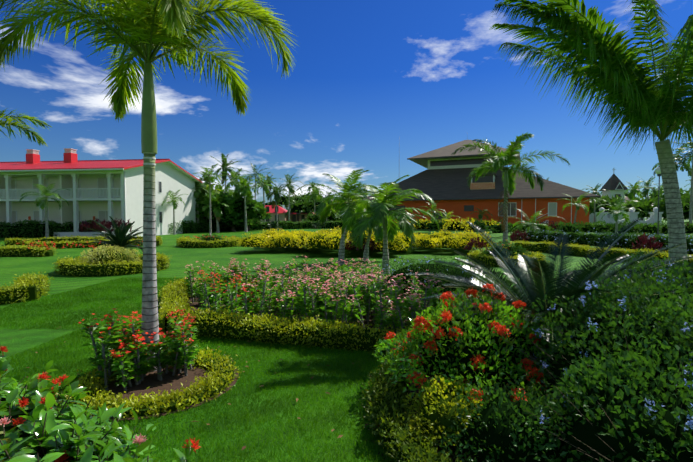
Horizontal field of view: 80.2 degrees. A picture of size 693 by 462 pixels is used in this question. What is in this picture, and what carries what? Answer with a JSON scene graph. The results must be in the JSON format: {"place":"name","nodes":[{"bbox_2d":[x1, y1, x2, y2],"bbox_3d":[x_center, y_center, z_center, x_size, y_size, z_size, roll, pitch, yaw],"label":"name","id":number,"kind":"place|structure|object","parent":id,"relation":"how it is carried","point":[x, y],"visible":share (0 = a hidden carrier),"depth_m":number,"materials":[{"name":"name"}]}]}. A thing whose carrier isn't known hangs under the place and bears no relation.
{"place":"outdoors","nodes":[
{"label":"outdoors","id":0,"kind":"place"},
{"bbox_2d":[0,218,692,461],"bbox_3d":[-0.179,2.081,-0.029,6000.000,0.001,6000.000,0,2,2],"label":"lawn","id":1,"kind":"structure","parent":0,"point":[12,341],"depth_m":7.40,"materials":[{"name":"green plant"}]},
{"bbox_2d":[0,108,51,146],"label":"palm","id":2,"kind":"object","parent":1,"relation":"on","point":[26,130],"visible":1,"depth_m":9.21,"materials":[{"name":"green plant"}]},
{"bbox_2d":[0,346,199,461],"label":"ixora shrub","id":3,"kind":"object","parent":1,"relation":"on","point":[35,426],"visible":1,"depth_m":2.83,"materials":[{"name":"green plant"}]},
{"bbox_2d":[0,148,202,237],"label":"building","id":4,"kind":"structure","parent":1,"relation":"on","point":[101,190],"depth_m":45.59,"materials":[{"name":"white paint"}]},
{"bbox_2d":[66,294,565,461],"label":"soil beds","id":5,"kind":"object","parent":1,"relation":"on","point":[166,382],"visible":0.15,"depth_m":5.12,"materials":[{"name":"brown soil"}]},
{"bbox_2d":[0,0,297,371],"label":"foxtail palm","id":6,"kind":"object","parent":5,"relation":"on","point":[148,26],"visible":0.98,"depth_m":5.54,"materials":[{"name":"green plant"}]},
{"bbox_2d":[17,219,692,390],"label":"bed plants","id":7,"kind":"object","parent":5,"relation":"on","point":[351,298],"visible":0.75,"depth_m":8.25,"materials":[{"name":"green plant"}]},
{"bbox_2d":[371,249,692,461],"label":"shrub bed","id":8,"kind":"object","parent":5,"relation":"on","point":[620,386],"visible":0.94,"depth_m":3.49,"materials":[{"name":"green plant"}]},
{"bbox_2d":[19,133,645,273],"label":"palm trees","id":9,"kind":"object","parent":1,"relation":"on","point":[378,217],"visible":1,"depth_m":18.51,"materials":[{"name":"green plant"}]},
{"bbox_2d":[0,219,692,461],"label":"clipped hedges","id":10,"kind":"object","parent":1,"relation":"on","point":[390,417],"visible":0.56,"depth_m":6.90,"materials":[{"name":"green plant"}]},
{"bbox_2d":[83,216,692,405],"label":"cycad plants","id":11,"kind":"object","parent":1,"relation":"on","point":[564,284],"visible":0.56,"depth_m":5.45,"materials":[{"name":"green plant"}]},
{"bbox_2d":[192,131,692,233],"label":"treeline","id":12,"kind":"object","parent":1,"relation":"on","point":[238,206],"visible":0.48,"depth_m":61.96,"materials":[{"name":"green plant"}]},
{"bbox_2d":[261,195,644,223],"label":"bungalows","id":13,"kind":"object","parent":1,"relation":"on","point":[281,214],"visible":0.25,"depth_m":113.75,"materials":[{"name":"red"}]},
{"bbox_2d":[360,140,600,229],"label":"house","id":14,"kind":"structure","parent":1,"relation":"on","point":[444,178],"depth_m":70.48,"materials":[{"name":"tile"}]},
{"bbox_2d":[490,0,692,269],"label":"queen palm","id":15,"kind":"object","parent":1,"relation":"on","point":[654,104],"visible":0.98,"depth_m":11.02,"materials":[{"name":"green plant"}]},
{"bbox_2d":[589,168,627,222],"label":"chapel","id":16,"kind":"structure","parent":1,"relation":"on","point":[613,184],"depth_m":117.58,"materials":[{"name":"grey paint"}]},
{"bbox_2d":[655,165,660,234],"bbox_3d":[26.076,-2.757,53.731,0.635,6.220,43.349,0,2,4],"label":"lamp post","id":17,"kind":"object","parent":1,"relation":"on","point":[657,171],"visible":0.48,"depth_m":32.38,"materials":[{"name":"grey metal"}]},
{"bbox_2d":[0,0,692,217],"label":"sky","id":18,"kind":"structure","parent":0,"point":[374,86],"materials":[{"name":"blue"}]},
{"bbox_2d":[595,207,662,235],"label":"white gateway wall","id":19,"kind":"structure","parent":0,"point":[633,215],"depth_m":48.40,"materials":[{"name":"white paint"}]}
]}

